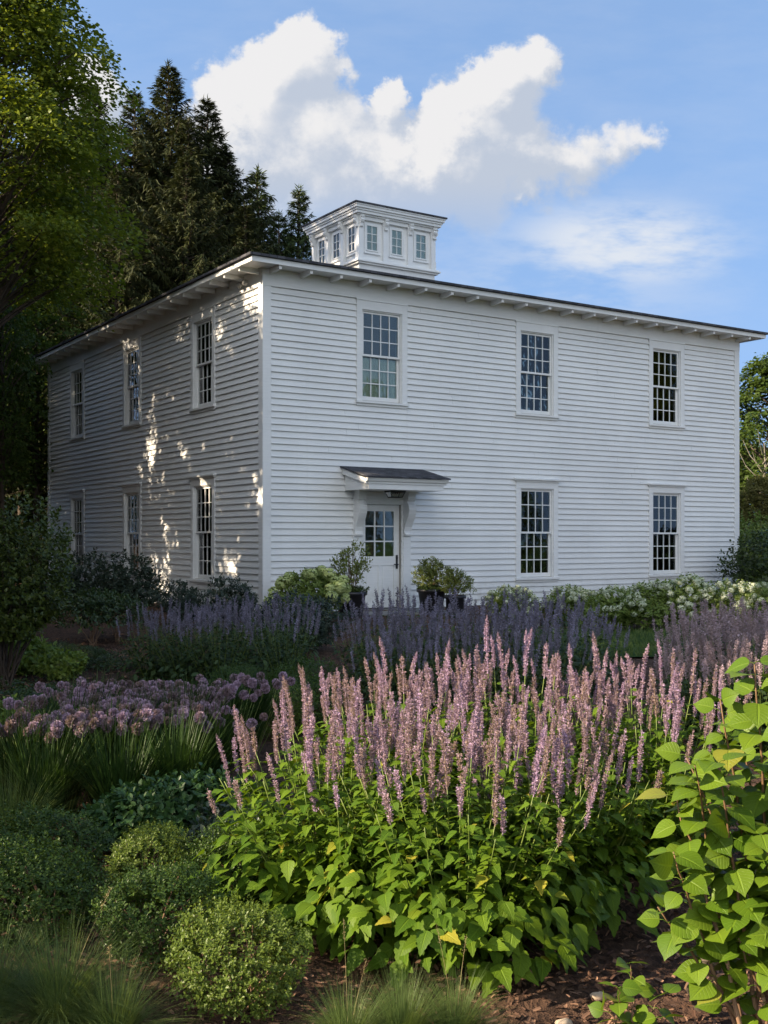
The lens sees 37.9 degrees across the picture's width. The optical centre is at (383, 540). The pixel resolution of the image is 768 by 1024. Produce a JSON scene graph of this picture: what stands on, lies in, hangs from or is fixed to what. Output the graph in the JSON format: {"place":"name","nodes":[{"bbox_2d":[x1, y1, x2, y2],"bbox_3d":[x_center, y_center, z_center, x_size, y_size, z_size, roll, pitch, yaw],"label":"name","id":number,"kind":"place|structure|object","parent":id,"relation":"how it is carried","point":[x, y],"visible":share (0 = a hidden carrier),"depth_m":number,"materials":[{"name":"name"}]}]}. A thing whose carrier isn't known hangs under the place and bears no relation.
{"place":"outdoors","nodes":[
{"label":"outdoors","id":0,"kind":"place"},
{"bbox_2d":[174,795,266,872],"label":"shrub","id":1,"kind":"object","parent":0,"point":[199,826],"visible":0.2,"depth_m":5.02,"materials":[{"name":"green plant"}]},
{"bbox_2d":[0,580,767,1023],"bbox_3d":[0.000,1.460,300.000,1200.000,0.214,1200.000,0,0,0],"label":"ground","id":2,"kind":"structure","parent":0,"point":[548,1012],"depth_m":3.99,"materials":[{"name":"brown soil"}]},
{"bbox_2d":[0,237,52,591],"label":"understory tree","id":3,"kind":"object","parent":2,"relation":"on","point":[7,474],"visible":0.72,"depth_m":27.46,"materials":[{"name":"green plant"}]},
{"bbox_2d":[0,831,59,919],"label":"boxwood","id":4,"kind":"object","parent":2,"relation":"on","point":[3,866],"visible":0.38,"depth_m":4.35,"materials":[{"name":"green plant"}]},
{"bbox_2d":[0,485,77,686],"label":"dark shrub","id":5,"kind":"object","parent":2,"relation":"on","point":[27,611],"visible":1,"depth_m":11.41,"materials":[{"name":"green plant"}]},
{"bbox_2d":[0,692,79,818],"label":"allium","id":6,"kind":"object","parent":2,"relation":"on","point":[27,718],"visible":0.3,"depth_m":6.00,"materials":[{"name":"purple plant"}]},
{"bbox_2d":[0,272,91,587],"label":"understory tree","id":7,"kind":"object","parent":2,"relation":"on","point":[38,475],"visible":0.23,"depth_m":33.34,"materials":[{"name":"green plant"}]},
{"bbox_2d":[0,904,94,1023],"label":"grass tuft","id":8,"kind":"object","parent":2,"relation":"on","point":[5,982],"visible":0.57,"depth_m":3.52,"materials":[{"name":"green plant"}]},
{"bbox_2d":[0,759,106,854],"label":"shrub","id":9,"kind":"object","parent":2,"relation":"on","point":[11,804],"visible":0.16,"depth_m":5.36,"materials":[{"name":"green plant"}]},
{"bbox_2d":[0,829,113,952],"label":"boxwood","id":10,"kind":"object","parent":2,"relation":"on","point":[60,907],"visible":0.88,"depth_m":4.07,"materials":[{"name":"green plant"}]},
{"bbox_2d":[0,799,113,897],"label":"boxwood","id":11,"kind":"object","parent":2,"relation":"on","point":[51,818],"visible":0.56,"depth_m":4.73,"materials":[{"name":"green plant"}]},
{"bbox_2d":[0,716,114,837],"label":"strap leaf clump","id":12,"kind":"object","parent":2,"relation":"on","point":[44,770],"visible":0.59,"depth_m":5.67,"materials":[{"name":"green plant"}]},
{"bbox_2d":[28,647,89,680],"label":"lime plant","id":13,"kind":"object","parent":2,"relation":"on","point":[49,663],"visible":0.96,"depth_m":12.26,"materials":[{"name":"green plant"}]},
{"bbox_2d":[1,191,118,576],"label":"spruce tree","id":14,"kind":"object","parent":2,"relation":"on","point":[22,493],"visible":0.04,"depth_m":36.84,"materials":[{"name":"green plant"}]},
{"bbox_2d":[0,698,132,817],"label":"allium","id":15,"kind":"object","parent":2,"relation":"on","point":[59,725],"visible":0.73,"depth_m":6.02,"materials":[{"name":"purple plant"}]},
{"bbox_2d":[1,675,144,789],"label":"allium","id":16,"kind":"object","parent":2,"relation":"on","point":[61,694],"visible":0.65,"depth_m":6.64,"materials":[{"name":"purple plant"}]},
{"bbox_2d":[0,0,150,331],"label":"maple tree","id":17,"kind":"object","parent":2,"relation":"on","point":[31,29],"visible":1,"depth_m":22.12,"materials":[{"name":"green plant"}]},
{"bbox_2d":[2,86,157,535],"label":"spruce tree","id":18,"kind":"object","parent":2,"relation":"on","point":[122,164],"visible":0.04,"depth_m":40.54,"materials":[{"name":"green plant"}]},
{"bbox_2d":[45,547,117,611],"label":"shrub","id":19,"kind":"object","parent":2,"relation":"on","point":[76,577],"visible":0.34,"depth_m":22.00,"materials":[{"name":"green plant"}]},
{"bbox_2d":[0,886,169,1023],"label":"grass tuft","id":20,"kind":"object","parent":2,"relation":"on","point":[52,1006],"visible":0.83,"depth_m":3.41,"materials":[{"name":"green plant"}]},
{"bbox_2d":[6,166,175,560],"bbox_3d":[-9.099,-5.117,37.003,7.572,14.588,6.727,0,0,-37],"label":"spruce tree","id":21,"kind":"object","parent":2,"relation":"on","point":[130,270],"visible":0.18,"depth_m":36.62,"materials":[{"name":"green plant"}]},
{"bbox_2d":[24,664,159,773],"bbox_3d":[-1.854,1.142,7.170,0.788,0.689,0.838,0,0,0],"label":"allium","id":22,"kind":"object","parent":2,"relation":"on","point":[63,685],"visible":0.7,"depth_m":7.13,"materials":[{"name":"purple plant"}]},
{"bbox_2d":[52,585,145,645],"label":"shrub","id":23,"kind":"object","parent":2,"relation":"on","point":[94,600],"visible":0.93,"depth_m":16.17,"materials":[{"name":"green plant"}]},
{"bbox_2d":[43,688,171,808],"bbox_3d":[-1.527,1.170,6.220,0.788,0.689,0.838,0,0,0],"label":"allium","id":24,"kind":"object","parent":2,"relation":"on","point":[123,711],"visible":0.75,"depth_m":6.15,"materials":[{"name":"purple plant"}]},
{"bbox_2d":[16,945,206,1023],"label":"grass tuft","id":25,"kind":"object","parent":2,"relation":"on","point":[124,1011],"visible":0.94,"depth_m":3.33,"materials":[{"name":"green plant"}]},
{"bbox_2d":[43,716,191,814],"bbox_3d":[-1.343,1.206,5.771,0.768,0.616,0.819,0,0,-25],"label":"strap leaf clump","id":26,"kind":"object","parent":2,"relation":"on","point":[103,780],"visible":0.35,"depth_m":5.75,"materials":[{"name":"green plant"}]},
{"bbox_2d":[93,548,162,614],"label":"shrub","id":27,"kind":"object","parent":2,"relation":"on","point":[125,584],"visible":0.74,"depth_m":21.09,"materials":[{"name":"green plant"}]},
{"bbox_2d":[30,59,232,501],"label":"spruce tree","id":28,"kind":"object","parent":2,"relation":"on","point":[150,151],"visible":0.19,"depth_m":41.37,"materials":[{"name":"green plant"}]},
{"bbox_2d":[110,603,190,680],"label":"hyssop plant","id":29,"kind":"object","parent":2,"relation":"on","point":[152,672],"visible":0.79,"depth_m":12.09,"materials":[{"name":"green plant"}]},
{"bbox_2d":[102,817,200,904],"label":"boxwood","id":30,"kind":"object","parent":2,"relation":"on","point":[119,859],"visible":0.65,"depth_m":4.54,"materials":[{"name":"green plant"}]},
{"bbox_2d":[88,691,215,775],"bbox_3d":[-1.380,1.193,6.492,0.862,0.650,0.808,0,0,0],"label":"allium","id":31,"kind":"object","parent":2,"relation":"on","point":[166,709],"visible":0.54,"depth_m":6.40,"materials":[{"name":"purple plant"}]},
{"bbox_2d":[87,856,235,977],"bbox_3d":[-0.776,1.296,3.925,0.501,0.403,0.483,0,0,-26],"label":"boxwood","id":32,"kind":"object","parent":2,"relation":"on","point":[157,881],"visible":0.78,"depth_m":3.85,"materials":[{"name":"green plant"}]},
{"bbox_2d":[103,701,233,781],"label":"strap leaf clump","id":33,"kind":"object","parent":2,"relation":"on","point":[174,752],"visible":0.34,"depth_m":5.93,"materials":[{"name":"green plant"}]},
{"bbox_2d":[147,577,203,622],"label":"shrub","id":34,"kind":"object","parent":2,"relation":"on","point":[179,594],"visible":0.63,"depth_m":19.16,"materials":[{"name":"green plant"}]},
{"bbox_2d":[115,151,246,311],"bbox_3d":[-6.668,-5.860,37.727,9.063,14.872,7.620,0,0,-30],"label":"spruce tree","id":35,"kind":"object","parent":2,"relation":"on","point":[194,238],"visible":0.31,"depth_m":37.51,"materials":[{"name":"green plant"}]},
{"bbox_2d":[121,115,244,301],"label":"spruce tree","id":36,"kind":"object","parent":2,"relation":"on","point":[185,145],"visible":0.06,"depth_m":40.70,"materials":[{"name":"green plant"}]},
{"bbox_2d":[76,762,295,866],"bbox_3d":[-0.942,1.319,5.355,1.071,0.501,0.693,0,0,0],"label":"mint mound","id":37,"kind":"object","parent":2,"relation":"on","point":[173,798],"visible":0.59,"depth_m":5.21,"materials":[{"name":"green plant"}]},
{"bbox_2d":[148,606,226,685],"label":"hyssop plant","id":38,"kind":"object","parent":2,"relation":"on","point":[178,668],"visible":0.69,"depth_m":11.85,"materials":[{"name":"purple plant"}]},
{"bbox_2d":[156,690,267,799],"bbox_3d":[-1.086,1.202,6.592,0.862,0.650,0.808,0,0,0],"label":"allium","id":39,"kind":"object","parent":2,"relation":"on","point":[218,721],"visible":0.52,"depth_m":6.52,"materials":[{"name":"green plant"}]},
{"bbox_2d":[176,600,263,685],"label":"hyssop plant","id":40,"kind":"object","parent":2,"relation":"on","point":[216,661],"visible":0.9,"depth_m":11.56,"materials":[{"name":"purple plant"}]},
{"bbox_2d":[157,94,283,260],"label":"spruce tree","id":41,"kind":"object","parent":2,"relation":"on","point":[201,118],"visible":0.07,"depth_m":42.72,"materials":[{"name":"green plant"}]},
{"bbox_2d":[174,671,269,763],"bbox_3d":[-1.181,1.183,7.492,0.862,0.650,0.808,0,0,0],"label":"allium","id":42,"kind":"object","parent":2,"relation":"on","point":[243,694],"visible":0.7,"depth_m":7.53,"materials":[{"name":"purple plant"}]},
{"bbox_2d":[192,572,261,627],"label":"shrub","id":43,"kind":"object","parent":2,"relation":"on","point":[226,592],"visible":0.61,"depth_m":18.59,"materials":[{"name":"green plant"}]},
{"bbox_2d":[159,888,310,1023],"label":"boxwood","id":44,"kind":"object","parent":2,"relation":"on","point":[278,934],"visible":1,"depth_m":3.44,"materials":[{"name":"green plant"}]},
{"bbox_2d":[178,816,293,909],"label":"boxwood","id":45,"kind":"object","parent":2,"relation":"on","point":[229,872],"visible":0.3,"depth_m":4.45,"materials":[{"name":"green plant"}]},
{"bbox_2d":[188,657,297,754],"bbox_3d":[-0.957,1.165,7.870,0.788,0.689,0.838,0,0,0],"label":"allium","id":46,"kind":"object","parent":2,"relation":"on","point":[275,683],"visible":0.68,"depth_m":7.82,"materials":[{"name":"purple plant"}]},
{"bbox_2d":[205,144,280,262],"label":"spruce tree","id":47,"kind":"object","parent":2,"relation":"on","point":[262,224],"visible":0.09,"depth_m":42.67,"materials":[{"name":"green plant"}]},
{"bbox_2d":[215,202,272,265],"bbox_3d":[-4.796,-4.987,39.781,7.424,14.304,6.596,0,0,16],"label":"spruce tree","id":48,"kind":"object","parent":2,"relation":"on","point":[241,232],"visible":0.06,"depth_m":39.90,"materials":[{"name":"green plant"}]},
{"bbox_2d":[212,595,289,675],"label":"hyssop plant","id":49,"kind":"object","parent":2,"relation":"on","point":[250,655],"visible":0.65,"depth_m":12.24,"materials":[{"name":"purple plant"}]},
{"bbox_2d":[245,590,322,669],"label":"hyssop plant","id":50,"kind":"object","parent":2,"relation":"on","point":[294,605],"visible":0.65,"depth_m":13.13,"materials":[{"name":"purple plant"}]},
{"bbox_2d":[246,602,325,682],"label":"hyssop plant","id":51,"kind":"object","parent":2,"relation":"on","point":[274,655],"visible":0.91,"depth_m":11.53,"materials":[{"name":"purple plant"}]},
{"bbox_2d":[275,183,315,260],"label":"fir tree","id":52,"kind":"object","parent":2,"relation":"on","point":[303,242],"visible":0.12,"depth_m":47.74,"materials":[{"name":"green plant"}]},
{"bbox_2d":[265,655,343,720],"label":"boxwood","id":53,"kind":"object","parent":2,"relation":"on","point":[292,671],"visible":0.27,"depth_m":9.60,"materials":[{"name":"green plant"}]},
{"bbox_2d":[261,565,351,619],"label":"hydrangea","id":54,"kind":"object","parent":2,"relation":"on","point":[326,581],"visible":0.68,"depth_m":19.39,"materials":[{"name":"green plant"}]},
{"bbox_2d":[295,591,355,650],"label":"shrub","id":55,"kind":"object","parent":2,"relation":"on","point":[325,629],"visible":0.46,"depth_m":15.01,"materials":[{"name":"green plant"}]},
{"bbox_2d":[185,677,483,960],"bbox_3d":[-0.183,1.056,4.452,1.203,1.011,1.226,0,0,0],"label":"hyssop plant","id":56,"kind":"object","parent":2,"relation":"on","point":[287,884],"visible":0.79,"depth_m":4.22,"materials":[{"name":"green plant"}]},
{"bbox_2d":[284,919,418,1023],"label":"grass tuft","id":57,"kind":"object","parent":2,"relation":"on","point":[337,1018],"visible":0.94,"depth_m":3.32,"materials":[{"name":"green plant"}]},
{"bbox_2d":[339,591,366,616],"bbox_3d":[-0.605,1.170,20.700,0.600,0.460,0.600,0,0,0],"label":"planter","id":58,"kind":"object","parent":2,"relation":"on","point":[356,597],"visible":0.45,"depth_m":20.49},
{"bbox_2d":[329,540,372,591],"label":"potted shrub","id":59,"kind":"object","parent":58,"relation":"on","point":[357,567],"visible":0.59,"depth_m":20.62,"materials":[{"name":"green plant"}]},
{"bbox_2d":[326,602,416,694],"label":"hyssop plant","id":60,"kind":"object","parent":2,"relation":"on","point":[362,641],"visible":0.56,"depth_m":10.96,"materials":[{"name":"purple plant"}]},
{"bbox_2d":[346,606,433,702],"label":"hyssop plant","id":61,"kind":"object","parent":2,"relation":"on","point":[381,628],"visible":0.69,"depth_m":10.53,"materials":[{"name":"purple plant"}]},
{"bbox_2d":[349,627,430,712],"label":"hyssop plant","id":62,"kind":"object","parent":2,"relation":"on","point":[410,650],"visible":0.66,"depth_m":9.80,"materials":[{"name":"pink plant"}]},
{"bbox_2d":[279,636,507,878],"bbox_3d":[0.035,1.013,5.147,1.097,1.138,1.067,0,0,0],"label":"hyssop plant","id":63,"kind":"object","parent":2,"relation":"on","point":[381,689],"visible":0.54,"depth_m":5.08,"materials":[{"name":"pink plant"}]},
{"bbox_2d":[296,956,490,1023],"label":"grass tuft","id":64,"kind":"object","parent":2,"relation":"on","point":[408,1009],"visible":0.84,"depth_m":3.34,"materials":[{"name":"green plant"}]},
{"bbox_2d":[26,200,767,615],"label":"house","id":65,"kind":"structure","parent":2,"relation":"on","point":[262,422],"depth_m":24.52,"materials":[{"name":"paint"}]},
{"bbox_2d":[68,360,84,442],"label":"window","id":66,"kind":"structure","parent":65,"relation":"in","point":[77,370],"depth_m":30.57,"materials":[{"name":"white paint"}]},
{"bbox_2d":[67,489,85,573],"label":"window","id":67,"kind":"structure","parent":65,"relation":"in","point":[77,500],"depth_m":30.57,"materials":[{"name":"white paint"}]},
{"bbox_2d":[119,482,142,578],"bbox_3d":[-6.006,-0.238,26.970,0.304,2.307,1.340,0,0,-33],"label":"window","id":68,"kind":"structure","parent":65,"relation":"in","point":[131,492],"depth_m":27.13,"materials":[{"name":"white paint"}]},
{"bbox_2d":[121,336,141,430],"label":"window","id":69,"kind":"structure","parent":65,"relation":"in","point":[131,349],"depth_m":27.13,"materials":[{"name":"white paint"}]},
{"bbox_2d":[186,473,215,584],"bbox_3d":[-3.739,-0.238,23.506,0.304,2.307,1.340,0,0,-33],"label":"window","id":70,"kind":"structure","parent":65,"relation":"in","point":[202,487],"depth_m":23.63,"materials":[{"name":"white paint"}]},
{"bbox_2d":[188,305,215,414],"bbox_3d":[-3.728,-3.770,23.513,0.277,2.129,1.260,0,0,-33],"label":"window","id":71,"kind":"structure","parent":65,"relation":"in","point":[202,322],"depth_m":23.62,"materials":[{"name":"white paint"}]},
{"bbox_2d":[362,504,398,607],"bbox_3d":[-0.077,0.311,22.690,0.958,2.087,0.119,0,0,-33],"label":"door","id":72,"kind":"structure","parent":65,"relation":"in","point":[383,573],"depth_m":22.76,"materials":[{"name":"white paint"}]},
{"bbox_2d":[355,298,408,408],"bbox_3d":[-0.079,-3.770,22.689,1.260,2.129,0.255,0,0,-33],"label":"window","id":73,"kind":"structure","parent":65,"relation":"in","point":[385,381],"depth_m":22.72,"materials":[{"name":"white paint"}]},
{"bbox_2d":[515,320,559,420],"bbox_3d":[3.360,-3.770,24.940,1.260,2.129,0.255,0,0,-33],"label":"window","id":74,"kind":"structure","parent":65,"relation":"in","point":[536,355],"depth_m":24.96,"materials":[{"name":"white paint"}]},
{"bbox_2d":[513,478,561,582],"bbox_3d":[3.367,-0.238,24.928,1.340,2.307,0.282,0,0,-33],"label":"window","id":75,"kind":"structure","parent":65,"relation":"in","point":[536,508],"depth_m":24.96,"materials":[{"name":"white paint"}]},
{"bbox_2d":[648,339,685,430],"bbox_3d":[6.811,-3.770,27.199,1.260,2.129,0.255,0,0,-33],"label":"window","id":76,"kind":"structure","parent":65,"relation":"in","point":[666,361],"depth_m":27.23,"materials":[{"name":"white paint"}]},
{"bbox_2d":[646,483,687,578],"bbox_3d":[6.813,-0.238,27.197,1.340,2.307,0.304,0,0,-33],"label":"window","id":77,"kind":"structure","parent":65,"relation":"in","point":[666,506],"depth_m":27.23,"materials":[{"name":"white paint"}]},
{"bbox_2d":[366,625,451,719],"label":"hyssop plant","id":78,"kind":"object","parent":2,"relation":"on","point":[407,659],"visible":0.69,"depth_m":9.58,"materials":[{"name":"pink plant"}]},
{"bbox_2d":[384,602,482,706],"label":"hyssop plant","id":79,"kind":"object","parent":2,"relation":"on","point":[422,622],"visible":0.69,"depth_m":10.27,"materials":[{"name":"purple plant"}]},
{"bbox_2d":[394,925,514,1023],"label":"grass tuft","id":80,"kind":"object","parent":2,"relation":"on","point":[464,1010],"visible":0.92,"depth_m":3.39,"materials":[{"name":"green plant"}]},
{"bbox_2d":[299,686,613,997],"bbox_3d":[0.264,1.057,4.136,1.168,1.042,1.169,0,0,0],"label":"hyssop plant","id":81,"kind":"object","parent":2,"relation":"on","point":[492,915],"visible":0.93,"depth_m":3.90,"materials":[{"name":"green plant"}]},
{"bbox_2d":[413,626,508,722],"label":"hyssop plant","id":82,"kind":"object","parent":2,"relation":"on","point":[464,644],"visible":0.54,"depth_m":9.34,"materials":[{"name":"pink plant"}]},
{"bbox_2d":[415,601,515,710],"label":"hyssop plant","id":83,"kind":"object","parent":2,"relation":"on","point":[465,618],"visible":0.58,"depth_m":10.19,"materials":[{"name":"purple plant"}]},
{"bbox_2d":[448,600,548,706],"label":"hyssop plant","id":84,"kind":"object","parent":2,"relation":"on","point":[494,622],"visible":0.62,"depth_m":10.10,"materials":[{"name":"purple plant"}]},
{"bbox_2d":[468,623,559,721],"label":"hyssop plant","id":85,"kind":"object","parent":2,"relation":"on","point":[517,640],"visible":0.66,"depth_m":9.21,"materials":[{"name":"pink plant"}]},
{"bbox_2d":[404,617,636,846],"bbox_3d":[0.632,0.969,5.278,1.166,1.252,1.136,0,0,27],"label":"hyssop plant","id":86,"kind":"object","parent":2,"relation":"on","point":[502,711],"visible":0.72,"depth_m":5.14,"materials":[{"name":"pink plant"}]},
{"bbox_2d":[484,600,584,701],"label":"hyssop plant","id":87,"kind":"object","parent":2,"relation":"on","point":[543,628],"visible":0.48,"depth_m":10.24,"materials":[{"name":"purple plant"}]},
{"bbox_2d":[451,697,673,950],"bbox_3d":[0.681,1.110,4.511,0.923,0.989,0.960,0,0,0],"label":"hyssop plant","id":88,"kind":"object","parent":2,"relation":"on","point":[630,829],"visible":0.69,"depth_m":4.34,"materials":[{"name":"green plant"}]},
{"bbox_2d":[536,606,621,704],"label":"hyssop plant","id":89,"kind":"object","parent":2,"relation":"on","point":[587,661],"visible":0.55,"depth_m":10.43,"materials":[{"name":"purple plant"}]},
{"bbox_2d":[588,957,683,1023],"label":"sucker shoot","id":90,"kind":"object","parent":2,"relation":"on","point":[629,990],"visible":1,"depth_m":3.46,"materials":[{"name":"green plant"}]},
{"bbox_2d":[519,630,760,895],"bbox_3d":[1.197,1.006,5.186,1.130,1.170,1.068,0,0,-26],"label":"hyssop plant","id":91,"kind":"object","parent":2,"relation":"on","point":[652,760],"visible":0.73,"depth_m":5.01,"materials":[{"name":"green plant"}]},
{"bbox_2d":[616,578,689,627],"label":"hydrangea","id":92,"kind":"object","parent":2,"relation":"on","point":[648,593],"visible":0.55,"depth_m":18.63,"materials":[{"name":"green plant"}]},
{"bbox_2d":[646,572,727,626],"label":"hydrangea","id":93,"kind":"object","parent":2,"relation":"on","point":[697,582],"visible":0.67,"depth_m":18.53,"materials":[{"name":"green plant"}]},
{"bbox_2d":[635,655,767,1023],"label":"heart leaved shrub","id":94,"kind":"object","parent":2,"relation":"on","point":[739,930],"visible":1,"depth_m":3.25,"materials":[{"name":"green plant"}]},
{"bbox_2d":[660,631,762,744],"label":"hyssop plant","id":95,"kind":"object","parent":2,"relation":"on","point":[687,650],"visible":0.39,"depth_m":8.29,"materials":[{"name":"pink plant"}]},
{"bbox_2d":[657,606,767,722],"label":"hyssop plant","id":96,"kind":"object","parent":2,"relation":"on","point":[683,626],"visible":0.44,"depth_m":8.94,"materials":[{"name":"purple plant"}]},
{"bbox_2d":[676,597,767,729],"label":"hyssop plant","id":97,"kind":"object","parent":2,"relation":"on","point":[715,630],"visible":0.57,"depth_m":8.74,"materials":[{"name":"purple plant"}]},
{"bbox_2d":[682,632,767,747],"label":"hyssop plant","id":98,"kind":"object","parent":2,"relation":"on","point":[705,659],"visible":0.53,"depth_m":8.06,"materials":[{"name":"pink plant"}]},
{"bbox_2d":[715,526,767,593],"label":"shrub","id":99,"kind":"object","parent":2,"relation":"on","point":[755,564],"visible":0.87,"depth_m":26.78,"materials":[{"name":"green plant"}]},
{"bbox_2d":[739,352,767,528],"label":"broadleaf tree","id":100,"kind":"object","parent":2,"relation":"on","point":[757,386],"visible":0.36,"depth_m":39.55,"materials":[{"name":"green plant"}]},
{"bbox_2d":[739,472,767,535],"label":"broadleaf tree","id":101,"kind":"object","parent":2,"relation":"on","point":[758,484],"visible":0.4,"depth_m":35.72,"materials":[{"name":"green plant"}]},
{"bbox_2d":[0,0,767,524],"label":"sky","id":102,"kind":"structure","parent":0,"point":[605,153],"materials":[{"name":"blue"}]},
{"bbox_2d":[510,625,767,657],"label":"lawn","id":103,"kind":"structure","parent":0,"point":[640,640],"depth_m":16.41,"materials":[{"name":"green plant"}]},
{"bbox_2d":[572,584,648,629],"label":"hydrangea","id":104,"kind":"object","parent":103,"relation":"on","point":[606,600],"visible":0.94,"depth_m":18.36,"materials":[{"name":"green plant"}]},
{"bbox_2d":[694,578,767,622],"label":"hydrangea","id":105,"kind":"object","parent":103,"relation":"on","point":[725,588],"visible":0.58,"depth_m":18.21,"materials":[{"name":"white plant"}]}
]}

